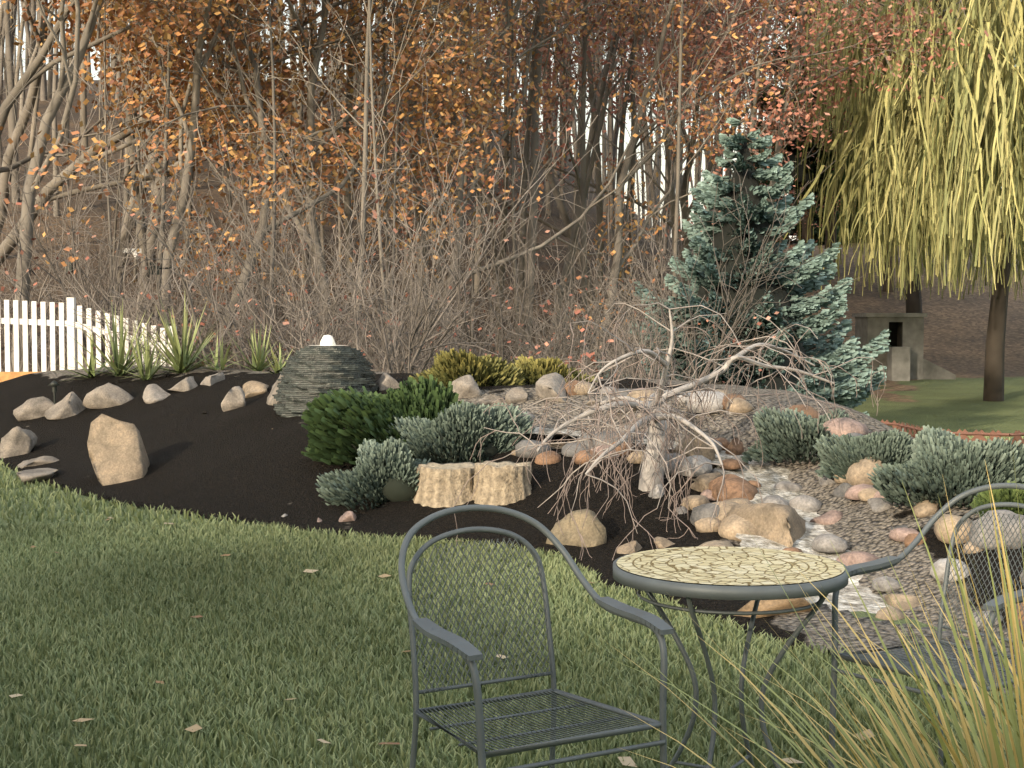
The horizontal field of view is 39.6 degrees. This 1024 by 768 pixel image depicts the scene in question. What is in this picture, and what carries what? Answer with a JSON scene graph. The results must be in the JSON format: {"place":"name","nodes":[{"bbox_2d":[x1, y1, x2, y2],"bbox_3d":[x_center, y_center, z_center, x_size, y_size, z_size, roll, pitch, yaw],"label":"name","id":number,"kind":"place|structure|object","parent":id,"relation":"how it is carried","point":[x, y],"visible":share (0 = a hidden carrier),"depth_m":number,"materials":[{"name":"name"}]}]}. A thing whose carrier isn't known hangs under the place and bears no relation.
{"place":"outdoors","nodes":[
{"label":"outdoors","id":0,"kind":"place"},
{"bbox_2d":[123,248,140,258],"bbox_3d":[-6.374,-2.181,23.866,0.300,0.190,0.225,-1,3,-17],"label":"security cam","id":1,"kind":"object","parent":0,"point":[132,252],"visible":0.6,"depth_m":23.85,"materials":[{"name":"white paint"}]},
{"bbox_2d":[0,0,1015,239],"label":"sky","id":2,"kind":"structure","parent":0,"point":[627,138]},
{"bbox_2d":[0,435,1023,767],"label":"grass","id":3,"kind":"structure","parent":0,"point":[250,583],"depth_m":5.82,"materials":[{"name":"green plant"}]},
{"bbox_2d":[0,80,1023,767],"bbox_3d":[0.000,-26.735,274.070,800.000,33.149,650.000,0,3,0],"label":"ground","id":4,"kind":"structure","parent":0,"point":[954,334],"depth_m":42.49,"materials":[{"name":"green plant"}]},
{"bbox_2d":[0,372,37,381],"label":"timber","id":5,"kind":"object","parent":4,"relation":"on","point":[5,376],"visible":0.07,"depth_m":19.44,"materials":[{"name":"orange wood"}]},
{"bbox_2d":[0,297,176,371],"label":"fence","id":6,"kind":"object","parent":4,"relation":"on","point":[24,321],"visible":0.46,"depth_m":19.98,"materials":[{"name":"white paint"}]},
{"bbox_2d":[0,0,813,260],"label":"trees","id":7,"kind":"object","parent":4,"relation":"on","point":[608,134],"visible":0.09,"depth_m":69.84,"materials":[{"name":"plant"}]},
{"bbox_2d":[0,0,967,383],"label":"trees","id":8,"kind":"object","parent":4,"relation":"on","point":[422,318],"visible":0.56,"depth_m":25.14,"materials":[{"name":"brown plant"}]},
{"bbox_2d":[64,262,171,274],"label":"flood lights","id":9,"kind":"object","parent":8,"relation":"attached to","point":[71,268],"visible":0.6,"depth_m":23.98,"materials":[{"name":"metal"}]},
{"bbox_2d":[0,0,991,382],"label":"autumn leaves","id":10,"kind":"object","parent":8,"relation":"attached to","point":[188,26],"visible":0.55,"depth_m":27.23,"materials":[{"name":"orange plant"}]},
{"bbox_2d":[0,365,1023,696],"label":"mound","id":11,"kind":"object","parent":4,"relation":"on","point":[248,461],"visible":0.36,"depth_m":10.13,"materials":[{"name":"black soil"}]},
{"bbox_2d":[48,380,60,404],"bbox_3d":[-4.898,0.151,15.226,0.140,0.390,0.140,0,3,0],"label":"path light","id":12,"kind":"object","parent":11,"relation":"on","point":[54,384],"visible":0.89,"depth_m":15.20,"materials":[{"name":"metal"}]},
{"bbox_2d":[54,299,293,380],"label":"spiky plants","id":13,"kind":"object","parent":11,"relation":"on","point":[182,361],"visible":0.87,"depth_m":16.01,"materials":[{"name":"green plant"}]},
{"bbox_2d":[272,346,378,417],"bbox_3d":[-1.628,-0.030,12.576,0.974,0.609,0.964,0,3,0],"label":"fountain","id":14,"kind":"object","parent":11,"relation":"on","point":[309,373],"visible":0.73,"depth_m":12.27,"materials":[{"name":"stone"}]},
{"bbox_2d":[308,335,347,345],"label":"water","id":15,"kind":"structure","parent":14,"relation":"on","point":[327,340],"depth_m":12.51,"materials":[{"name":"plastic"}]},
{"bbox_2d":[413,461,531,507],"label":"tree stumps","id":16,"kind":"object","parent":11,"relation":"on","point":[499,483],"visible":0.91,"depth_m":9.54,"materials":[{"name":"beige wood"}]},
{"bbox_2d":[0,372,1023,628],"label":"rocks","id":17,"kind":"object","parent":11,"relation":"on","point":[116,450],"visible":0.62,"depth_m":9.33,"materials":[{"name":"beige stone"}]},
{"bbox_2d":[301,347,1023,516],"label":"shrubs","id":18,"kind":"object","parent":11,"relation":"on","point":[410,422],"visible":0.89,"depth_m":9.75,"materials":[{"name":"green plant"}]},
{"bbox_2d":[454,302,885,560],"bbox_3d":[1.135,0.194,9.640,2.979,1.480,3.498,0,3,0],"label":"maple","id":19,"kind":"object","parent":11,"relation":"on","point":[654,418],"visible":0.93,"depth_m":8.93,"materials":[{"name":"grey plant"}]},
{"bbox_2d":[9,379,1016,766],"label":"litter","id":20,"kind":"object","parent":4,"relation":"on","point":[197,727],"visible":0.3,"depth_m":4.70,"materials":[{"name":"beige plant"}]},
{"bbox_2d":[398,504,672,767],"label":"chair","id":21,"kind":"object","parent":4,"relation":"on","point":[470,653],"visible":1,"depth_m":3.59,"materials":[{"name":"metal"}]},
{"bbox_2d":[613,552,848,767],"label":"table frame","id":22,"kind":"object","parent":4,"relation":"on","point":[649,586],"visible":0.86,"depth_m":3.79,"materials":[{"name":"grey metal"}]},
{"bbox_2d":[616,546,844,584],"bbox_3d":[0.600,0.498,3.927,0.622,0.001,0.622,0,3,0],"label":"table top","id":23,"kind":"object","parent":22,"relation":"on","point":[720,565],"visible":1,"depth_m":3.91,"materials":[{"name":"beige stone"}]},
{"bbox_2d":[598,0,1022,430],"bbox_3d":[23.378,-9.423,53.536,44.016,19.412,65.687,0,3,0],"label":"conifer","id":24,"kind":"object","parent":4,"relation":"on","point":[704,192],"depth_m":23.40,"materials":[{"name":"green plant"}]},
{"bbox_2d":[638,0,1023,401],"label":"willow wood","id":25,"kind":"object","parent":4,"relation":"on","point":[993,389],"visible":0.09,"depth_m":36.01,"materials":[{"name":"brown plant"}]},
{"bbox_2d":[761,0,1023,299],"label":"willow strands","id":26,"kind":"object","parent":25,"relation":"hanging from","point":[926,153],"visible":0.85,"depth_m":32.57,"materials":[{"name":"yellow plant"}]},
{"bbox_2d":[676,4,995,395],"bbox_3d":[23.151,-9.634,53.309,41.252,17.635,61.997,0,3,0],"label":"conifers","id":27,"kind":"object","parent":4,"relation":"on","point":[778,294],"visible":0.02,"depth_m":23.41,"materials":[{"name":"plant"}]},
{"bbox_2d":[852,313,955,380],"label":"concrete structure","id":28,"kind":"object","parent":4,"relation":"on","point":[902,359],"depth_m":43.19,"materials":[{"name":"concrete"}]},
{"bbox_2d":[828,483,1023,767],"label":"chair","id":29,"kind":"object","parent":4,"relation":"on","point":[871,566],"visible":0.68,"depth_m":4.20,"materials":[{"name":"metal"}]},
{"bbox_2d":[880,419,1023,444],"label":"edging","id":30,"kind":"object","parent":4,"relation":"on","point":[976,434],"visible":0.06,"depth_m":11.68,"materials":[{"name":"brown brick"}]},
{"bbox_2d":[506,427,888,613],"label":"water","id":31,"kind":"structure","parent":0,"point":[769,476],"depth_m":8.18,"materials":[{"name":"grey liquid"}]},
{"bbox_2d":[605,456,1023,767],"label":"ornamental grass","id":32,"kind":"object","parent":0,"point":[986,740],"depth_m":2.55,"materials":[{"name":"yellow plant"}]}
]}

